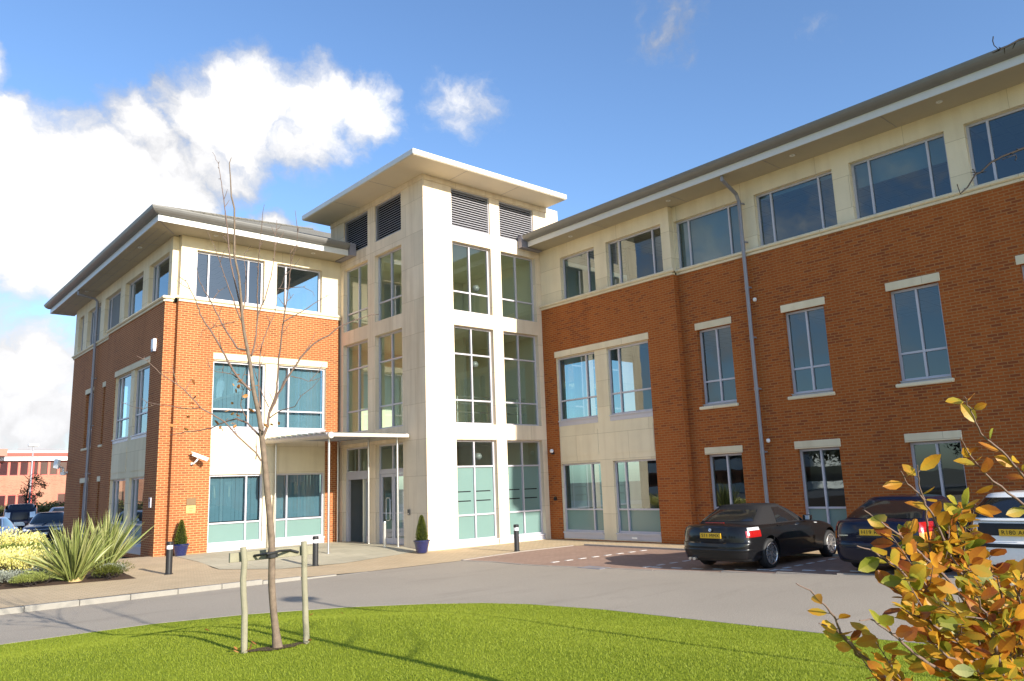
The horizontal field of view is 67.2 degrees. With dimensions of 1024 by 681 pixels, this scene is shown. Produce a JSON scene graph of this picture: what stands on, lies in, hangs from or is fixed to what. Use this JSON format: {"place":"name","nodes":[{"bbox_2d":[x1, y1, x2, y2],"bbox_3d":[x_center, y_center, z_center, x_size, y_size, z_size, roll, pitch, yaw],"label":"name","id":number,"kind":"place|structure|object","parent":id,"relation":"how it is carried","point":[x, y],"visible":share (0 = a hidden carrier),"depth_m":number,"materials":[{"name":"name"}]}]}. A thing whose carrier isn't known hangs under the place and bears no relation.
{"place":"outdoors","nodes":[
{"label":"outdoors","id":0,"kind":"place"},
{"bbox_2d":[19,504,403,560],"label":"car park","id":1,"kind":"structure","parent":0,"point":[401,510],"depth_m":56.90,"materials":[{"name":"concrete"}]},
{"bbox_2d":[0,517,18,537],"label":"parked car","id":2,"kind":"object","parent":1,"relation":"on","point":[6,522],"visible":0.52,"depth_m":32.33,"materials":[{"name":"blue metal"}]},
{"bbox_2d":[1,504,39,529],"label":"parked car","id":3,"kind":"object","parent":1,"relation":"on","point":[17,515],"visible":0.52,"depth_m":47.32,"materials":[{"name":"black paint"}]},
{"bbox_2d":[0,503,63,516],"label":"hedge","id":4,"kind":"object","parent":1,"relation":"on","point":[46,508],"visible":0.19,"depth_m":62.40,"materials":[{"name":"green plant"}]},
{"bbox_2d":[17,473,49,503],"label":"tree","id":5,"kind":"object","parent":1,"relation":"on","point":[27,496],"visible":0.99,"depth_m":55.18,"materials":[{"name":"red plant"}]},
{"bbox_2d":[28,444,38,503],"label":"lamp post","id":6,"kind":"object","parent":1,"relation":"on","point":[33,445],"visible":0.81,"depth_m":60.50,"materials":[{"name":"white metal"}]},
{"bbox_2d":[21,511,63,540],"bbox_3d":[-23.194,9.326,38.579,2.049,1.449,4.819,2,-11,-23],"label":"parked car","id":7,"kind":"object","parent":1,"relation":"on","point":[42,522],"visible":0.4,"depth_m":37.67,"materials":[{"name":"blue paint"}]},
{"bbox_2d":[35,500,63,508],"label":"hedge","id":8,"kind":"object","parent":1,"relation":"on","point":[53,503],"visible":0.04,"depth_m":65.94,"materials":[{"name":"green plant"}]},
{"bbox_2d":[49,507,63,511],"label":"parked car","id":9,"kind":"object","parent":1,"relation":"on","point":[56,509],"visible":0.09,"depth_m":56.52,"materials":[{"name":"silver metal"}]},
{"bbox_2d":[174,541,415,568],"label":"flagstone paving","id":10,"kind":"structure","parent":0,"point":[342,552],"depth_m":23.25,"materials":[{"name":"stone"}]},
{"bbox_2d":[173,520,189,555],"bbox_3d":[-10.537,6.278,24.549,0.530,1.151,0.530,7,-14,-41],"label":"potted conifer","id":11,"kind":"object","parent":10,"relation":"on","point":[180,546],"visible":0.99,"depth_m":24.42,"materials":[{"name":"plant"}]},
{"bbox_2d":[312,536,318,565],"bbox_3d":[-5.354,5.733,21.007,0.200,0.790,0.200,7,-14,-41],"label":"bollard light","id":12,"kind":"object","parent":10,"relation":"on","point":[315,552],"visible":1,"depth_m":20.94,"materials":[{"name":"black plastic"}]},
{"bbox_2d":[265,432,408,553],"bbox_3d":[-5.977,5.061,26.066,3.060,3.803,4.704,7,-14,-41],"label":"entrance canopy","id":13,"kind":"object","parent":10,"relation":"on","point":[363,437],"visible":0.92,"depth_m":25.72,"materials":[{"name":"white metal"}]},
{"bbox_2d":[383,522,385,547],"bbox_3d":[-4.155,6.352,25.169,0.104,0.862,0.102,7,-14,-41],"label":"steel post","id":14,"kind":"object","parent":10,"relation":"on","point":[384,534],"visible":0.87,"depth_m":25.13,"materials":[{"name":"silver metal"}]},
{"bbox_2d":[0,539,837,607],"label":"pavement","id":15,"kind":"structure","parent":0,"point":[148,573],"depth_m":19.56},
{"bbox_2d":[164,541,173,574],"bbox_3d":[-8.525,5.405,19.178,0.200,0.790,0.200,7,-14,-41],"label":"bollard light","id":16,"kind":"object","parent":15,"relation":"on","point":[169,558],"visible":1,"depth_m":19.12,"materials":[{"name":"black plastic"}]},
{"bbox_2d":[413,515,429,552],"bbox_3d":[-2.785,5.951,23.764,0.530,1.151,0.530,2,-11,-21],"label":"potted conifer","id":17,"kind":"object","parent":15,"relation":"on","point":[421,542],"visible":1,"depth_m":23.63,"materials":[{"name":"green plant"}]},
{"bbox_2d":[513,524,519,551],"bbox_3d":[0.135,5.954,23.270,0.200,0.790,0.200,7,-14,-41],"label":"bollard light","id":18,"kind":"object","parent":15,"relation":"on","point":[516,537],"visible":0.99,"depth_m":23.21,"materials":[{"name":"black plastic"}]},
{"bbox_2d":[1,489,836,607],"bbox_3d":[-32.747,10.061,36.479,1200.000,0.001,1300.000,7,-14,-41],"label":"ground","id":19,"kind":"structure","parent":0,"point":[401,522],"depth_m":36.93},
{"bbox_2d":[0,449,67,509],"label":"red office building","id":20,"kind":"structure","parent":19,"relation":"on","point":[15,466],"depth_m":72.42,"materials":[{"name":"brick"}]},
{"bbox_2d":[0,495,5,509],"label":"window","id":21,"kind":"structure","parent":20,"relation":"in","point":[2,497],"depth_m":70.67,"materials":[{"name":"brown metal"}]},
{"bbox_2d":[0,462,8,475],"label":"window","id":22,"kind":"structure","parent":20,"relation":"in","point":[3,465],"depth_m":71.12,"materials":[{"name":"brown glass"}]},
{"bbox_2d":[7,495,15,505],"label":"window","id":23,"kind":"structure","parent":20,"relation":"in","point":[11,499],"depth_m":71.12,"materials":[{"name":"brown metal"}]},
{"bbox_2d":[9,462,18,475],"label":"window","id":24,"kind":"structure","parent":20,"relation":"in","point":[13,471],"depth_m":71.63,"materials":[{"name":"glass"}]},
{"bbox_2d":[17,495,25,503],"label":"window","id":25,"kind":"structure","parent":20,"relation":"in","point":[19,498],"depth_m":71.59,"materials":[{"name":"brown glass"}]},
{"bbox_2d":[19,462,28,475],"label":"window","id":26,"kind":"structure","parent":20,"relation":"in","point":[24,466],"depth_m":72.17,"materials":[{"name":"brown glass"}]},
{"bbox_2d":[29,462,38,474],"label":"window","id":27,"kind":"structure","parent":20,"relation":"in","point":[36,466],"depth_m":72.77,"materials":[{"name":"brown glass"}]},
{"bbox_2d":[39,462,48,474],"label":"window","id":28,"kind":"structure","parent":20,"relation":"in","point":[43,465],"depth_m":73.22,"materials":[{"name":"brown glass"}]},
{"bbox_2d":[49,461,57,474],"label":"window","id":29,"kind":"structure","parent":20,"relation":"in","point":[53,471],"depth_m":73.68,"materials":[{"name":"brown glass"}]},
{"bbox_2d":[57,493,64,503],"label":"window","id":30,"kind":"structure","parent":20,"relation":"in","point":[60,496],"depth_m":73.75,"materials":[{"name":"brown glass"}]},
{"bbox_2d":[59,461,66,474],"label":"window","id":31,"kind":"structure","parent":20,"relation":"in","point":[63,463],"depth_m":74.32,"materials":[{"name":"brown glass"}]},
{"bbox_2d":[0,564,134,589],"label":"planting bed","id":32,"kind":"object","parent":19,"relation":"on","point":[88,577],"visible":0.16,"depth_m":18.16,"materials":[{"name":"brown soil"}]},
{"bbox_2d":[0,527,47,547],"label":"yellow shrub","id":33,"kind":"object","parent":32,"relation":"on","point":[23,538],"visible":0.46,"depth_m":23.59,"materials":[{"name":"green plant"}]},
{"bbox_2d":[0,564,48,585],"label":"silver groundcover","id":34,"kind":"object","parent":32,"relation":"on","point":[6,575],"visible":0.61,"depth_m":17.80,"materials":[{"name":"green plant"}]},
{"bbox_2d":[0,544,56,572],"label":"yellow shrub","id":35,"kind":"object","parent":32,"relation":"on","point":[11,563],"visible":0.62,"depth_m":19.12,"materials":[{"name":"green plant"}]},
{"bbox_2d":[9,569,62,586],"bbox_3d":[-10.851,5.447,17.654,1.221,0.434,0.628,7,-14,-41],"label":"feathery groundcover","id":36,"kind":"object","parent":32,"relation":"on","point":[29,577],"visible":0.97,"depth_m":17.50,"materials":[{"name":"green plant"}]},
{"bbox_2d":[0,539,98,567],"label":"green shrub","id":37,"kind":"object","parent":32,"relation":"on","point":[22,544],"visible":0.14,"depth_m":21.95,"materials":[{"name":"green plant"}]},
{"bbox_2d":[2,518,120,581],"bbox_3d":[-10.485,4.885,18.020,2.607,1.522,2.450,3,-12,-28],"label":"sword leaved plant","id":38,"kind":"object","parent":32,"relation":"on","point":[76,558],"visible":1,"depth_m":18.00,"materials":[{"name":"green plant"}]},
{"bbox_2d":[56,509,155,567],"bbox_3d":[-10.800,5.318,20.633,2.006,1.646,2.221,-7,-12,25],"label":"sword leaved plant","id":39,"kind":"object","parent":32,"relation":"on","point":[120,538],"visible":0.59,"depth_m":20.62,"materials":[{"name":"green plant"}]},
{"bbox_2d":[87,560,134,578],"bbox_3d":[-9.558,5.518,18.460,1.060,0.497,0.785,7,-14,-41],"label":"dwarf conifer","id":40,"kind":"object","parent":32,"relation":"on","point":[104,571],"visible":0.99,"depth_m":18.31,"materials":[{"name":"green plant"}]},
{"bbox_2d":[100,562,126,576],"bbox_3d":[-9.789,5.605,18.795,0.686,0.444,1.109,7,-14,-41],"label":"silver groundcover","id":41,"kind":"object","parent":32,"relation":"on","point":[117,567],"visible":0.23,"depth_m":18.65,"materials":[{"name":"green plant"}]},
{"bbox_2d":[44,40,1023,557],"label":"office building","id":42,"kind":"structure","parent":19,"relation":"on","point":[644,366],"depth_m":25.61,"materials":[{"name":"brown brick"}]},
{"bbox_2d":[53,459,67,474],"bbox_3d":[-20.514,5.765,35.096,0.348,0.746,0.574,-8,-12,31],"label":"security camera","id":43,"kind":"object","parent":42,"relation":"attached to","point":[56,465],"visible":1,"depth_m":34.94,"materials":[{"name":"white plastic"}]},
{"bbox_2d":[86,393,93,447],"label":"window","id":44,"kind":"structure","parent":42,"relation":"in","point":[93,393],"depth_m":33.73,"materials":[{"name":"grey glass"}]},
{"bbox_2d":[90,306,100,344],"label":"window","id":45,"kind":"structure","parent":42,"relation":"in","point":[100,306],"depth_m":34.69,"materials":[{"name":"grey glass"}]},
{"bbox_2d":[107,291,120,334],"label":"window","id":46,"kind":"structure","parent":42,"relation":"in","point":[120,291],"depth_m":32.54,"materials":[{"name":"grey glass"}]},
{"bbox_2d":[110,479,125,545],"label":"window","id":47,"kind":"structure","parent":42,"relation":"in","point":[118,490],"depth_m":28.49,"materials":[{"name":"grey glass"}]},
{"bbox_2d":[111,373,130,443],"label":"window","id":48,"kind":"structure","parent":42,"relation":"in","point":[124,386],"depth_m":29.08,"materials":[{"name":"blue glass"}]},
{"bbox_2d":[127,477,143,553],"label":"window","id":49,"kind":"structure","parent":42,"relation":"in","point":[136,507],"depth_m":26.62,"materials":[{"name":"grey glass"}]},
{"bbox_2d":[128,275,142,316],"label":"window","id":50,"kind":"structure","parent":42,"relation":"in","point":[136,287],"depth_m":30.07,"materials":[{"name":"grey glass"}]},
{"bbox_2d":[130,365,149,439],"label":"window","id":51,"kind":"structure","parent":42,"relation":"in","point":[140,430],"depth_m":27.35,"materials":[{"name":"blue glass"}]},
{"bbox_2d":[151,338,156,351],"bbox_3d":[-12.211,0.159,26.276,0.113,0.440,0.280,7,-14,-41],"label":"alarm box","id":52,"kind":"object","parent":42,"relation":"attached to","point":[153,344],"visible":1,"depth_m":26.19,"materials":[{"name":"white plastic"}]},
{"bbox_2d":[152,255,169,301],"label":"window","id":53,"kind":"structure","parent":42,"relation":"in","point":[161,270],"depth_m":27.81,"materials":[{"name":"grey glass"}]},
{"bbox_2d":[186,505,195,512],"bbox_3d":[-10.493,5.512,25.183,0.310,0.250,0.026,7,-14,-41],"label":"wall plaque","id":54,"kind":"object","parent":42,"relation":"attached to","point":[190,508],"depth_m":25.18,"materials":[{"name":"gold metal"}]},
{"bbox_2d":[186,498,195,504],"bbox_3d":[-10.498,5.277,25.231,0.300,0.220,0.024,7,-14,-41],"label":"wall plaque","id":55,"kind":"object","parent":42,"relation":"attached to","point":[190,501],"depth_m":25.22,"materials":[{"name":"brown metal"}]},
{"bbox_2d":[191,452,208,464],"bbox_3d":[-10.278,3.870,25.375,0.608,0.421,0.321,0,-11,-10],"label":"security camera","id":56,"kind":"object","parent":42,"relation":"attached to","point":[199,456],"visible":1,"depth_m":25.25,"materials":[{"name":"white plastic"}]},
{"bbox_2d":[196,251,262,304],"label":"window","id":57,"kind":"structure","parent":42,"relation":"in","point":[210,275],"depth_m":27.47,"materials":[{"name":"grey glass"}]},
{"bbox_2d":[207,474,261,552],"bbox_3d":[-9.415,5.828,26.222,1.875,2.520,0.230,7,-14,-41],"label":"window","id":58,"kind":"structure","parent":42,"relation":"in","point":[235,500],"depth_m":26.26,"materials":[{"name":"blue glass"}]},
{"bbox_2d":[211,361,264,432],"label":"window","id":59,"kind":"structure","parent":42,"relation":"in","point":[223,393],"depth_m":26.89,"materials":[{"name":"blue glass"}]},
{"bbox_2d":[277,264,319,312],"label":"window","id":60,"kind":"structure","parent":42,"relation":"in","point":[285,267],"depth_m":29.51,"materials":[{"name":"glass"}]},
{"bbox_2d":[275,473,324,546],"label":"window","id":61,"kind":"structure","parent":42,"relation":"in","point":[299,496],"depth_m":27.79,"materials":[{"name":"blue glass"}]},
{"bbox_2d":[277,366,325,433],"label":"window","id":62,"kind":"structure","parent":42,"relation":"in","point":[307,417],"depth_m":28.51,"materials":[{"name":"blue glass"}]},
{"bbox_2d":[347,446,367,472],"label":"window","id":63,"kind":"structure","parent":42,"relation":"in","point":[359,448],"depth_m":28.36,"materials":[{"name":"grey glass"}]},
{"bbox_2d":[347,340,367,431],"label":"window","id":64,"kind":"structure","parent":42,"relation":"in","point":[359,368],"depth_m":29.03,"materials":[{"name":"white glass"}]},
{"bbox_2d":[347,262,367,331],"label":"window","id":65,"kind":"structure","parent":42,"relation":"in","point":[360,310],"depth_m":29.60,"materials":[{"name":"white metal"}]},
{"bbox_2d":[366,479,367,541],"bbox_3d":[-5.129,6.106,27.710,0.055,2.210,0.740,3,-12,-27],"label":"door","id":66,"kind":"structure","parent":42,"relation":"in","point":[366,479],"depth_m":27.95,"materials":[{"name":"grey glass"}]},
{"bbox_2d":[381,474,393,543],"bbox_3d":[-4.316,5.793,26.565,0.141,2.350,0.790,7,-14,-41],"label":"door","id":67,"kind":"structure","parent":42,"relation":"in","point":[388,540],"depth_m":26.62,"materials":[{"name":"grey glass"}]},
{"bbox_2d":[378,247,401,320],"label":"window","id":68,"kind":"structure","parent":42,"relation":"in","point":[391,253],"depth_m":27.91,"materials":[{"name":"white metal"}]},
{"bbox_2d":[379,442,402,470],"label":"window","id":69,"kind":"structure","parent":42,"relation":"in","point":[393,445],"depth_m":26.72,"materials":[{"name":"grey metal"}]},
{"bbox_2d":[379,329,402,428],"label":"window","id":70,"kind":"structure","parent":42,"relation":"in","point":[392,359],"depth_m":27.32,"materials":[{"name":"white metal"}]},
{"bbox_2d":[382,473,403,544],"bbox_3d":[-4.024,5.732,26.290,0.070,2.350,1.600,7,-14,-41],"label":"door","id":71,"kind":"structure","parent":42,"relation":"in","point":[401,540],"depth_m":26.20,"materials":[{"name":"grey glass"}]},
{"bbox_2d":[452,242,489,314],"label":"window","id":72,"kind":"structure","parent":42,"relation":"in","point":[469,293],"depth_m":27.58,"materials":[{"name":"white metal"}]},
{"bbox_2d":[454,326,492,424],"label":"window","id":73,"kind":"structure","parent":42,"relation":"in","point":[470,354],"depth_m":26.99,"materials":[{"name":"white metal"}]},
{"bbox_2d":[456,440,498,547],"bbox_3d":[-1.217,5.121,26.039,1.750,3.500,0.230,7,-14,-41],"label":"window","id":74,"kind":"structure","parent":42,"relation":"in","point":[476,484],"depth_m":26.07,"materials":[{"name":"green glass"}]},
{"bbox_2d":[501,253,533,321],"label":"window","id":75,"kind":"structure","parent":42,"relation":"in","point":[507,255],"depth_m":29.02,"materials":[{"name":"white metal"}]},
{"bbox_2d":[503,332,538,425],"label":"window","id":76,"kind":"structure","parent":42,"relation":"in","point":[519,403],"depth_m":28.43,"materials":[{"name":"white metal"}]},
{"bbox_2d":[507,440,545,541],"bbox_3d":[0.441,5.326,27.471,1.710,3.500,0.230,7,-14,-41],"label":"window","id":77,"kind":"structure","parent":42,"relation":"in","point":[524,481],"depth_m":27.53,"materials":[{"name":"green glass"}]},
{"bbox_2d":[558,352,597,426],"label":"window","id":78,"kind":"structure","parent":42,"relation":"in","point":[577,378],"depth_m":27.64,"materials":[{"name":"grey glass"}]},
{"bbox_2d":[563,248,595,298],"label":"window","id":79,"kind":"structure","parent":42,"relation":"in","point":[578,269],"depth_m":28.25,"materials":[{"name":"grey glass"}]},
{"bbox_2d":[563,462,604,538],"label":"window","id":80,"kind":"structure","parent":42,"relation":"in","point":[584,519],"depth_m":26.94,"materials":[{"name":"grey glass"}]},
{"bbox_2d":[608,341,652,420],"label":"window","id":81,"kind":"structure","parent":42,"relation":"in","point":[629,367],"depth_m":25.84,"materials":[{"name":"grey glass"}]},
{"bbox_2d":[608,226,662,285],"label":"window","id":82,"kind":"structure","parent":42,"relation":"in","point":[638,255],"depth_m":26.29,"materials":[{"name":"grey glass"}]},
{"bbox_2d":[615,458,661,541],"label":"window","id":83,"kind":"structure","parent":42,"relation":"in","point":[636,480],"depth_m":25.14,"materials":[{"name":"grey glass"}]},
{"bbox_2d":[676,203,740,267],"bbox_3d":[6.257,-3.259,24.323,0.102,1.630,2.440,7,-14,-41],"label":"window","id":84,"kind":"structure","parent":42,"relation":"in","point":[714,234],"depth_m":24.36,"materials":[{"name":"blue glass"}]},
{"bbox_2d":[700,325,736,405],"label":"window","id":85,"kind":"structure","parent":42,"relation":"in","point":[716,343],"depth_m":23.59,"materials":[{"name":"blue glass"}]},
{"bbox_2d":[710,453,745,509],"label":"window","id":86,"kind":"structure","parent":42,"relation":"in","point":[727,476],"depth_m":22.98,"materials":[{"name":"grey glass"}]},
{"bbox_2d":[756,171,836,245],"bbox_3d":[8.187,-3.730,22.156,0.102,1.630,2.420,7,-14,-41],"label":"window","id":87,"kind":"structure","parent":42,"relation":"in","point":[807,205],"depth_m":22.15,"materials":[{"name":"blue glass"}]},
{"bbox_2d":[786,306,832,395],"bbox_3d":[8.234,0.301,21.348,0.230,2.390,1.200,7,-14,-41],"label":"window","id":88,"kind":"structure","parent":42,"relation":"in","point":[806,329],"depth_m":21.41,"materials":[{"name":"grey glass"}]},
{"bbox_2d":[800,447,846,530],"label":"window","id":89,"kind":"structure","parent":42,"relation":"in","point":[824,495],"depth_m":20.74,"materials":[{"name":"grey glass"}]},
{"bbox_2d":[851,133,951,218],"bbox_3d":[10.090,-4.195,20.019,0.102,1.630,2.420,7,-14,-41],"label":"window","id":90,"kind":"structure","parent":42,"relation":"in","point":[918,171],"depth_m":20.00,"materials":[{"name":"blue glass"}]},
{"bbox_2d":[891,283,951,383],"bbox_3d":[10.167,-0.171,19.177,0.230,2.390,1.200,7,-14,-41],"label":"window","id":91,"kind":"structure","parent":42,"relation":"in","point":[917,311],"depth_m":19.23,"materials":[{"name":"blue glass"}]},
{"bbox_2d":[910,440,968,504],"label":"window","id":92,"kind":"structure","parent":42,"relation":"in","point":[948,477],"depth_m":18.57,"materials":[{"name":"grey glass"}]},
{"bbox_2d":[965,106,1023,185],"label":"window","id":93,"kind":"structure","parent":42,"relation":"in","point":[991,138],"depth_m":18.37,"materials":[{"name":"blue glass"}]},
{"bbox_2d":[0,561,1013,643],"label":"road","id":94,"kind":"structure","parent":0,"point":[774,600],"depth_m":13.91,"materials":[{"name":"grey asphalt"}]},
{"bbox_2d":[0,571,367,614],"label":"kerb","id":95,"kind":"structure","parent":94,"relation":"on","point":[51,605],"depth_m":15.53,"materials":[{"name":"concrete"}]},
{"bbox_2d":[0,544,957,644],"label":"edging kerb","id":96,"kind":"structure","parent":94,"relation":"on","point":[801,554],"depth_m":15.85,"materials":[{"name":"grey concrete"}]},
{"bbox_2d":[578,566,610,568],"bbox_3d":[1.933,5.342,18.126,0.400,0.018,0.700,7,-14,-41],"label":"drain cover","id":97,"kind":"object","parent":94,"relation":"on","point":[593,568],"visible":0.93,"depth_m":18.16,"materials":[{"name":"grey metal"}]},
{"bbox_2d":[0,602,1023,680],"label":"lawn","id":98,"kind":"structure","parent":0,"point":[421,669],"depth_m":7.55,"materials":[{"name":"green plant"}]},
{"bbox_2d":[229,541,312,653],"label":"tree stakes","id":99,"kind":"object","parent":98,"relation":"on","point":[243,556],"visible":0.86,"depth_m":8.03,"materials":[{"name":"brown wood"}]},
{"bbox_2d":[248,642,309,651],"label":"bare soil","id":100,"kind":"structure","parent":98,"relation":"on","point":[269,648],"depth_m":7.93,"materials":[{"name":"brown soil"}]},
{"bbox_2d":[121,152,378,647],"bbox_3d":[-2.688,0.526,7.907,2.599,5.250,1.214,-2,-10,2],"label":"young tree","id":101,"kind":"object","parent":100,"relation":"on","point":[276,635],"visible":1,"depth_m":7.95,"materials":[{"name":"brown plant"}]},
{"bbox_2d":[796,393,1023,680],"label":"beech bush","id":102,"kind":"object","parent":98,"relation":"on","point":[959,641],"visible":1,"depth_m":2.26,"materials":[{"name":"orange plant"}]},
{"bbox_2d":[957,36,1023,193],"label":"bare tree","id":103,"kind":"object","parent":98,"relation":"on","point":[1007,154],"visible":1,"depth_m":3.40,"materials":[{"name":"brown plant"}]},
{"bbox_2d":[0,0,1023,488],"label":"sky","id":104,"kind":"structure","parent":0,"point":[111,110],"materials":[{"name":"blue"}]},
{"bbox_2d":[469,546,1020,577],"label":"parking bay paving","id":105,"kind":"structure","parent":0,"point":[627,558],"depth_m":18.97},
{"bbox_2d":[552,550,945,573],"bbox_3d":[6.255,4.862,16.755,4.040,0.135,11.440,7,-14,-41],"label":"road marking","id":106,"kind":"object","parent":105,"relation":"on","point":[734,569],"visible":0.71,"depth_m":17.10,"materials":[{"name":"paint"}]},
{"bbox_2d":[684,503,836,567],"bbox_3d":[5.908,4.482,18.070,4.541,1.344,2.008,7,-14,-42],"label":"parked car","id":107,"kind":"object","parent":105,"relation":"on","point":[766,535],"visible":1,"depth_m":16.91,"materials":[{"name":"black paint"}]},
{"bbox_2d":[835,494,974,572],"bbox_3d":[8.437,3.856,15.804,4.666,1.399,2.049,7,-14,-41],"label":"parked car","id":108,"kind":"object","parent":105,"relation":"on","point":[854,528],"visible":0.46,"depth_m":14.63,"materials":[{"name":"black paint"}]},
{"bbox_2d":[969,490,1023,572],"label":"parked car","id":109,"kind":"object","parent":105,"relation":"on","point":[1004,530],"visible":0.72,"depth_m":13.09,"materials":[{"name":"white paint"}]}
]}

